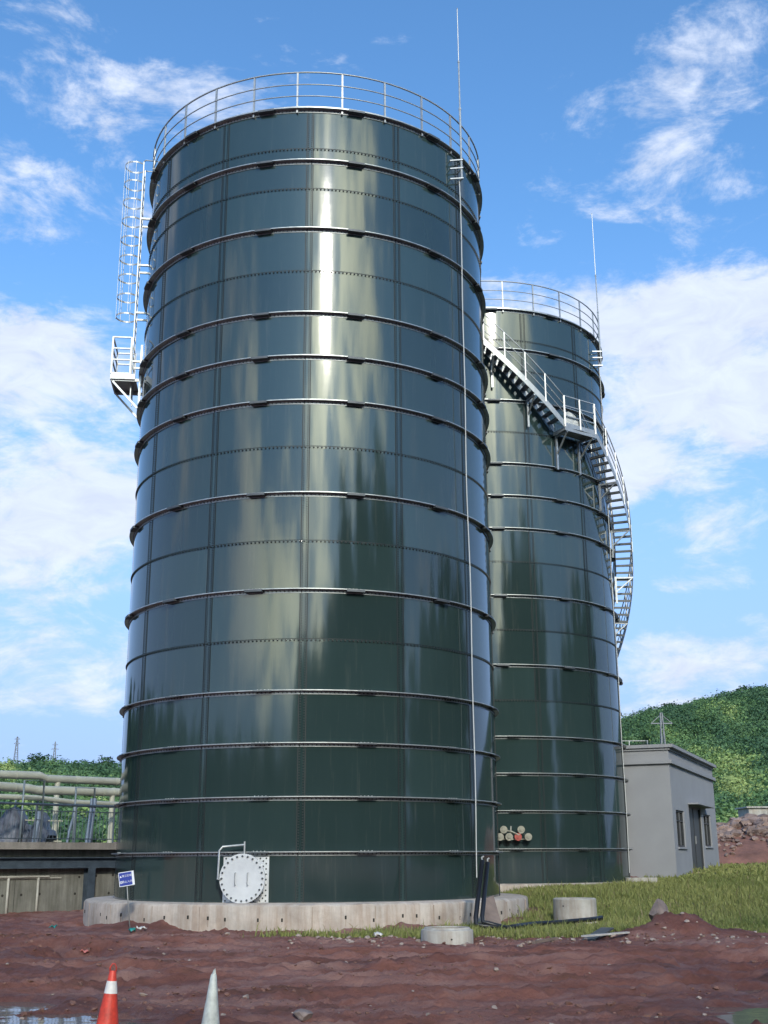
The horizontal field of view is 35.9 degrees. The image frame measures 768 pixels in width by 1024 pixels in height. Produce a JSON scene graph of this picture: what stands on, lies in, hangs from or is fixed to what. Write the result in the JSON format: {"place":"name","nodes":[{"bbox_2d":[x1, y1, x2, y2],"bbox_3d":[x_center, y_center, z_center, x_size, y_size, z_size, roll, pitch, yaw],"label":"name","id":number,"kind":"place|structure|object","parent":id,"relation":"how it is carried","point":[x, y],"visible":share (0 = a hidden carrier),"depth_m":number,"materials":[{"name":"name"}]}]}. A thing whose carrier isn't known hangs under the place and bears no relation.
{"place":"outdoors","nodes":[
{"label":"outdoors","id":0,"kind":"place"},
{"bbox_2d":[0,873,767,1023],"bbox_3d":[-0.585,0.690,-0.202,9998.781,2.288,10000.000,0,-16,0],"label":"ground","id":1,"kind":"structure","parent":0,"point":[652,970],"depth_m":17.02,"materials":[{"name":"brown soil"}]},
{"bbox_2d":[0,850,115,913],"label":"retaining wall","id":2,"kind":"structure","parent":1,"relation":"on","point":[42,889],"depth_m":36.52,"materials":[{"name":"concrete"}]},
{"bbox_2d":[0,842,116,909],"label":"walkway deck","id":3,"kind":"structure","parent":1,"relation":"on","point":[89,865],"depth_m":36.84,"materials":[{"name":"concrete"}]},
{"bbox_2d":[0,807,27,841],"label":"covered equipment","id":4,"kind":"object","parent":3,"relation":"on","point":[10,817],"visible":0.54,"depth_m":41.52,"materials":[{"name":"grey fabric"}]},
{"bbox_2d":[19,780,44,841],"bbox_3d":[-11.797,10.052,39.694,0.070,2.074,0.848,-13,-21,38],"label":"vent hoop","id":5,"kind":"object","parent":3,"relation":"on","point":[23,794],"visible":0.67,"depth_m":39.70,"materials":[{"name":"grey metal"}]},
{"bbox_2d":[32,811,40,841],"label":"riser pipe","id":6,"kind":"object","parent":3,"relation":"on","point":[37,822],"visible":0.41,"depth_m":40.58,"materials":[{"name":"grey metal"}]},
{"bbox_2d":[21,812,56,841],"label":"covered equipment","id":7,"kind":"object","parent":3,"relation":"on","point":[44,831],"visible":0.47,"depth_m":42.11,"materials":[{"name":"grey fabric"}]},
{"bbox_2d":[17,819,62,841],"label":"railing","id":8,"kind":"object","parent":3,"relation":"on","point":[48,820],"visible":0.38,"depth_m":43.09,"materials":[{"name":"beige metal"}]},
{"bbox_2d":[0,802,117,842],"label":"deck railing","id":9,"kind":"object","parent":3,"relation":"on","point":[54,804],"visible":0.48,"depth_m":36.96,"materials":[{"name":"grey metal"}]},
{"bbox_2d":[0,782,119,842],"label":"overhead pipe","id":10,"kind":"object","parent":3,"relation":"on","point":[112,793],"visible":0.63,"depth_m":43.16,"materials":[{"name":"beige metal"}]},
{"bbox_2d":[0,770,120,832],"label":"overhead pipe","id":11,"kind":"object","parent":3,"relation":"on","point":[57,780],"visible":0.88,"depth_m":44.42,"materials":[{"name":"beige metal"}]},
{"bbox_2d":[66,807,73,841],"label":"riser pipe","id":12,"kind":"object","parent":3,"relation":"on","point":[69,829],"visible":0.54,"depth_m":40.28,"materials":[{"name":"grey metal"}]},
{"bbox_2d":[72,787,95,842],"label":"vent hoop","id":13,"kind":"object","parent":3,"relation":"on","point":[75,807],"visible":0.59,"depth_m":40.46,"materials":[{"name":"grey metal"}]},
{"bbox_2d":[85,798,93,842],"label":"riser pipe","id":14,"kind":"object","parent":3,"relation":"on","point":[89,818],"visible":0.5,"depth_m":40.17,"materials":[{"name":"grey metal"}]},
{"bbox_2d":[88,798,96,842],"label":"riser pipe","id":15,"kind":"object","parent":3,"relation":"on","point":[92,821],"visible":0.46,"depth_m":40.54,"materials":[{"name":"grey metal"}]},
{"bbox_2d":[0,794,118,804],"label":"overhead pipe","id":16,"kind":"object","parent":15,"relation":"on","point":[36,798],"visible":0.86,"depth_m":41.37,"materials":[{"name":"beige metal"}]},
{"bbox_2d":[96,963,118,1023],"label":"traffic cone","id":17,"kind":"object","parent":1,"relation":"on","point":[108,1012],"visible":1,"depth_m":11.11,"materials":[{"name":"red plastic"}]},
{"bbox_2d":[118,870,134,931],"bbox_3d":[-5.613,8.484,25.668,0.372,1.362,0.069,4,-17,-15],"label":"warning sign","id":18,"kind":"object","parent":1,"relation":"on","point":[126,879],"visible":1,"depth_m":25.78,"materials":[{"name":"blue metal"}]},
{"bbox_2d":[136,926,146,929],"bbox_3d":[-5.191,8.916,25.367,0.208,0.109,0.147,-3,-17,8],"label":"plastic scrap","id":19,"kind":"object","parent":1,"relation":"on","point":[142,927],"visible":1,"depth_m":25.34,"materials":[{"name":"grey plastic"}]},
{"bbox_2d":[201,969,219,1023],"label":"traffic cone","id":20,"kind":"object","parent":1,"relation":"on","point":[211,1012],"visible":1,"depth_m":10.73,"materials":[{"name":"white plastic"}]},
{"bbox_2d":[293,1009,312,1020],"bbox_3d":[-0.880,5.471,12.875,0.218,0.129,0.189,0,-16,0],"label":"rock","id":21,"kind":"object","parent":1,"relation":"on","point":[302,1014],"visible":1,"depth_m":12.82,"materials":[{"name":"grey stone"}]},
{"bbox_2d":[83,893,528,932],"bbox_3d":[-1.966,10.452,30.804,11.390,0.868,11.396,0,-16,0],"label":"concrete footing","id":22,"kind":"object","parent":1,"relation":"on","point":[197,916],"visible":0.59,"depth_m":25.83,"materials":[{"name":"grey concrete"}]},
{"bbox_2d":[110,8,502,902],"bbox_3d":[-1.999,-1.971,34.431,10.238,25.250,10.277,14,-22,-40],"label":"storage tank","id":23,"kind":"object","parent":22,"relation":"on","point":[308,712],"visible":1,"depth_m":29.52,"materials":[{"name":"green metal"}]},
{"bbox_2d":[373,932,382,936],"bbox_3d":[-0.116,8.248,23.114,0.161,0.092,0.229,4,-17,-16],"label":"plastic scrap","id":24,"kind":"object","parent":1,"relation":"on","point":[378,933],"visible":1,"depth_m":23.05,"materials":[{"name":"grey plastic"}]},
{"bbox_2d":[0,922,765,1023],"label":"mud clods","id":25,"kind":"object","parent":1,"relation":"on","point":[149,1007],"visible":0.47,"depth_m":16.07,"materials":[{"name":"brown soil"}]},
{"bbox_2d":[0,990,767,1023],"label":"puddle","id":26,"kind":"object","parent":1,"relation":"on","point":[742,1015],"depth_m":13.74,"materials":[{"name":"grey liquid"}]},
{"bbox_2d":[5,912,767,1023],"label":"pebbles","id":27,"kind":"object","parent":1,"relation":"on","point":[627,941],"visible":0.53,"depth_m":22.43,"materials":[{"name":"stone"}]},
{"bbox_2d":[421,926,473,944],"bbox_3d":[1.224,8.312,22.935,1.032,0.510,1.032,0,-16,0],"label":"concrete ring","id":28,"kind":"object","parent":1,"relation":"on","point":[454,935],"visible":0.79,"depth_m":22.57,"materials":[{"name":"grey concrete"}]},
{"bbox_2d":[473,855,506,929],"bbox_3d":[2.235,8.162,25.423,0.701,1.519,0.894,0,-16,0],"label":"conduit bundle","id":29,"kind":"object","parent":1,"relation":"on","point":[489,924],"visible":0.91,"depth_m":25.29,"materials":[{"name":"black plastic"}]},
{"bbox_2d":[485,895,500,929],"bbox_3d":[2.365,8.774,25.957,0.364,0.681,1.046,1,-16,-3],"label":"plywood board","id":30,"kind":"object","parent":1,"relation":"on","point":[491,913],"visible":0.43,"depth_m":25.99,"materials":[{"name":"beige wood"}]},
{"bbox_2d":[243,861,767,939],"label":"grass","id":31,"kind":"structure","parent":1,"relation":"on","point":[726,882],"depth_m":31.89,"materials":[{"name":"green plant"}]},
{"bbox_2d":[532,937,557,943],"bbox_3d":[3.061,8.130,22.465,0.050,0.078,0.893,-13,-21,36],"label":"wooden stick","id":32,"kind":"object","parent":1,"relation":"on","point":[544,940],"visible":1,"depth_m":22.40,"materials":[{"name":"brown wood"}]},
{"bbox_2d":[506,915,602,928],"bbox_3d":[3.635,9.187,26.466,0.526,0.189,3.923,-15,-22,40],"label":"drain hose","id":33,"kind":"object","parent":1,"relation":"on","point":[567,921],"visible":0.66,"depth_m":26.94,"materials":[{"name":"black plastic"}]},
{"bbox_2d":[500,882,612,892],"bbox_3d":[3.886,13.662,42.785,10.928,0.618,10.934,0,-16,0],"label":"concrete footing","id":34,"kind":"object","parent":1,"relation":"on","point":[503,887],"visible":0.04,"depth_m":37.70,"materials":[{"name":"grey concrete"}]},
{"bbox_2d":[481,213,632,883],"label":"storage tank","id":35,"kind":"object","parent":34,"relation":"on","point":[562,780],"visible":0.42,"depth_m":41.54,"materials":[{"name":"green"}]},
{"bbox_2d":[553,897,596,923],"bbox_3d":[4.622,9.737,28.608,1.048,0.780,1.048,0,-16,0],"label":"concrete ring","id":36,"kind":"object","parent":1,"relation":"on","point":[572,907],"visible":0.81,"depth_m":28.24,"materials":[{"name":"grey concrete"}]},
{"bbox_2d":[582,927,613,940],"bbox_3d":[4.174,8.219,23.062,0.260,0.192,1.053,-10,-19,30],"label":"metal sheet","id":37,"kind":"object","parent":1,"relation":"on","point":[601,930],"visible":0.79,"depth_m":23.11,"materials":[{"name":"grey metal"}]},
{"bbox_2d":[581,932,629,936],"bbox_3d":[4.258,8.099,22.706,0.090,0.032,1.482,-16,-23,43],"label":"batten","id":38,"kind":"object","parent":1,"relation":"on","point":[602,934],"visible":1,"depth_m":22.65,"materials":[{"name":"white wood"}]},
{"bbox_2d":[625,877,656,882],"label":"concrete slab","id":39,"kind":"structure","parent":1,"relation":"on","point":[652,879],"depth_m":39.03,"materials":[{"name":"grey concrete"}]},
{"bbox_2d":[649,899,668,919],"bbox_3d":[5.611,8.174,24.224,0.447,0.501,0.349,6,-18,-20],"label":"boulder","id":40,"kind":"object","parent":1,"relation":"on","point":[659,906],"visible":0.71,"depth_m":24.14,"materials":[{"name":"grey stone"}]},
{"bbox_2d":[651,713,671,743],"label":"lattice mast","id":41,"kind":"object","parent":1,"relation":"on","point":[661,716],"visible":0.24,"depth_m":55.36,"materials":[{"name":"silver metal"}]},
{"bbox_2d":[623,744,719,876],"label":"utility building","id":42,"kind":"structure","parent":1,"relation":"on","point":[671,820],"depth_m":43.91,"materials":[{"name":"grey"}]},
{"bbox_2d":[676,810,687,848],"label":"window","id":43,"kind":"structure","parent":42,"relation":"in","point":[679,816],"depth_m":44.82,"materials":[{"name":"grey"}]},
{"bbox_2d":[689,806,703,869],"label":"door","id":44,"kind":"structure","parent":42,"relation":"in","point":[694,812],"depth_m":48.16,"materials":[{"name":"grey metal"}]},
{"bbox_2d":[703,814,713,847],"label":"window","id":45,"kind":"structure","parent":42,"relation":"in","point":[706,817],"depth_m":51.10,"materials":[{"name":"grey"}]},
{"bbox_2d":[735,806,767,816],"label":"site shed","id":46,"kind":"structure","parent":1,"relation":"on","point":[756,810],"depth_m":95.56,"materials":[{"name":"concrete"}]},
{"bbox_2d":[0,711,767,842],"bbox_3d":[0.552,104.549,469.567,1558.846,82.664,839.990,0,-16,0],"label":"hills","id":47,"kind":"structure","parent":0,"point":[643,742],"depth_m":365.23,"materials":[{"name":"green plant"}]},
{"bbox_2d":[13,737,19,762],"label":"pylon","id":48,"kind":"object","parent":47,"relation":"on","point":[17,742],"visible":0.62,"depth_m":641.85,"materials":[{"name":"silver metal"}]},
{"bbox_2d":[27,752,51,762],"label":"ridge tree","id":49,"kind":"object","parent":47,"relation":"on","point":[38,756],"visible":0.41,"depth_m":578.21,"materials":[{"name":"green plant"}]},
{"bbox_2d":[52,742,57,758],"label":"pylon","id":50,"kind":"object","parent":47,"relation":"on","point":[55,750],"visible":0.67,"depth_m":644.46,"materials":[{"name":"silver metal"}]},
{"bbox_2d":[0,755,121,842],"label":"hilltop wood","id":51,"kind":"object","parent":47,"relation":"on","point":[84,767],"visible":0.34,"depth_m":287.26,"materials":[{"name":"green plant"}]},
{"bbox_2d":[98,755,118,767],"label":"ridge tree","id":52,"kind":"object","parent":47,"relation":"on","point":[107,759],"visible":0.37,"depth_m":577.47,"materials":[{"name":"green plant"}]},
{"bbox_2d":[621,683,767,822],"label":"hillside wood","id":53,"kind":"object","parent":47,"relation":"on","point":[723,745],"visible":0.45,"depth_m":338.05,"materials":[{"name":"green plant"}]},
{"bbox_2d":[732,685,751,693],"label":"ridge tree","id":54,"kind":"object","parent":47,"relation":"on","point":[745,687],"visible":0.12,"depth_m":587.45,"materials":[{"name":"green plant"}]},
{"bbox_2d":[0,0,767,764],"label":"sky","id":55,"kind":"structure","parent":0,"point":[647,118],"materials":[{"name":"blue"}]},
{"bbox_2d":[718,825,767,863],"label":"earth bank","id":56,"kind":"structure","parent":0,"point":[749,850],"depth_m":56.80,"materials":[{"name":"brown soil"}]},
{"bbox_2d":[716,813,767,856],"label":"rubble","id":57,"kind":"object","parent":56,"relation":"on","point":[729,829],"visible":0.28,"depth_m":59.57,"materials":[{"name":"beige stone"}]}
]}

